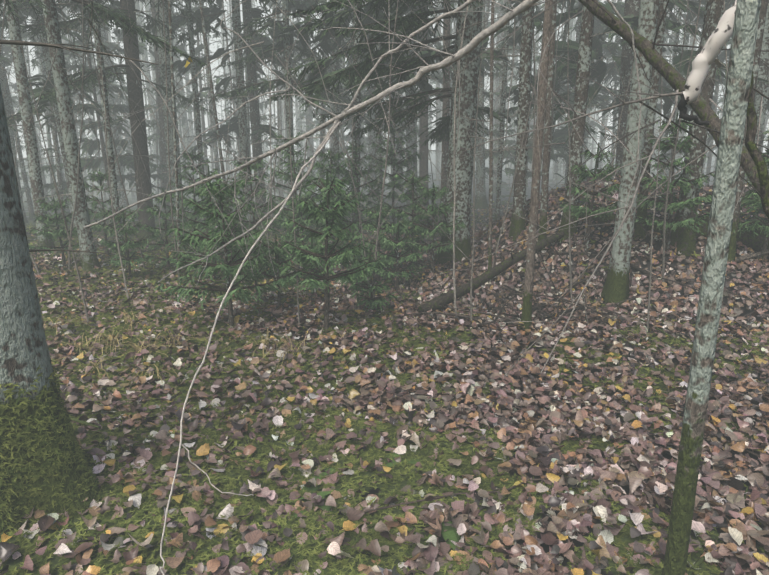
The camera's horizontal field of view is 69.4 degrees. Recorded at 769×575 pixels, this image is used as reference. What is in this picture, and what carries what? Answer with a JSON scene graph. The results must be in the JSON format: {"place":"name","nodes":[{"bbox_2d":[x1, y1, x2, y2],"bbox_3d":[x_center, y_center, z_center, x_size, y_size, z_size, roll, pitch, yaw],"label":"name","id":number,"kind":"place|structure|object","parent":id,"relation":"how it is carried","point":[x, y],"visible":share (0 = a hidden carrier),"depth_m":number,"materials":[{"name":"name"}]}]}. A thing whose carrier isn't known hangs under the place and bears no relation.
{"place":"outdoors","nodes":[
{"label":"outdoors","id":0,"kind":"place"},
{"bbox_2d":[0,152,768,574],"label":"ground","id":1,"kind":"structure","parent":0,"point":[56,558],"depth_m":3.37,"materials":[{"name":"brown plant"}]},
{"bbox_2d":[0,39,158,537],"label":"trunk","id":2,"kind":"object","parent":1,"relation":"on","point":[45,465],"visible":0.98,"depth_m":2.09,"materials":[{"name":"grey plant"}]},
{"bbox_2d":[44,256,514,548],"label":"dry grass and ferns","id":3,"kind":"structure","parent":1,"relation":"on","point":[450,533],"depth_m":3.90,"materials":[{"name":"green plant"}]},
{"bbox_2d":[0,171,768,574],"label":"fallen leaves","id":4,"kind":"object","parent":1,"relation":"on","point":[556,425],"visible":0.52,"depth_m":3.10,"materials":[{"name":"brown plant"}]},
{"bbox_2d":[0,186,768,574],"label":"moss carpet","id":5,"kind":"object","parent":1,"relation":"on","point":[234,498],"visible":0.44,"depth_m":2.71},
{"bbox_2d":[0,0,768,282],"bbox_3d":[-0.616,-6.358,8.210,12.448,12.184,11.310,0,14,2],"label":"trees","id":6,"kind":"object","parent":1,"relation":"on","point":[684,237],"visible":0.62,"depth_m":7.33,"materials":[{"name":"grey plant"}]},
{"bbox_2d":[0,0,768,237],"bbox_3d":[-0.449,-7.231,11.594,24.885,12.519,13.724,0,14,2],"label":"forest","id":7,"kind":"object","parent":1,"relation":"on","point":[603,68],"visible":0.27,"depth_m":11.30,"materials":[{"name":"grey plant"}]},
{"bbox_2d":[0,0,768,376],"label":"bare twigs","id":8,"kind":"object","parent":1,"relation":"on","point":[570,130],"visible":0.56,"depth_m":4.54,"materials":[{"name":"grey wood"}]},
{"bbox_2d":[0,149,768,574],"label":"fallen branches","id":9,"kind":"object","parent":1,"relation":"on","point":[746,237],"visible":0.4,"depth_m":5.21,"materials":[{"name":"brown wood"}]},
{"bbox_2d":[27,113,768,330],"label":"young spruce trees","id":10,"kind":"object","parent":1,"relation":"on","point":[313,211],"visible":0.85,"depth_m":6.01,"materials":[{"name":"green plant"}]},
{"bbox_2d":[83,0,768,574],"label":"bare branches","id":11,"kind":"object","parent":1,"relation":"on","point":[753,164],"visible":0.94,"depth_m":2.72,"materials":[{"name":"grey plant"}]},
{"bbox_2d":[269,0,597,265],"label":"spruce","id":12,"kind":"object","parent":1,"relation":"on","point":[464,166],"visible":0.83,"depth_m":6.73,"materials":[{"name":"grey plant"}]},
{"bbox_2d":[520,0,552,330],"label":"tree","id":13,"kind":"object","parent":1,"relation":"on","point":[531,244],"visible":0.81,"depth_m":4.21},
{"bbox_2d":[600,0,658,305],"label":"tree","id":14,"kind":"object","parent":1,"relation":"on","point":[616,288],"visible":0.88,"depth_m":4.94,"materials":[{"name":"grey plant"}]},
{"bbox_2d":[662,0,760,574],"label":"thin tree","id":15,"kind":"object","parent":1,"relation":"on","point":[740,68],"visible":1,"depth_m":1.42,"materials":[{"name":"grey plant"}]},
{"bbox_2d":[1,0,768,157],"label":"sky","id":16,"kind":"structure","parent":0,"point":[213,48],"materials":[{"name":"white"}]},
{"bbox_2d":[8,0,768,221],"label":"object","id":17,"kind":"object","parent":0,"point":[93,165],"visible":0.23,"depth_m":15.30,"materials":[{"name":"grey"}]}
]}

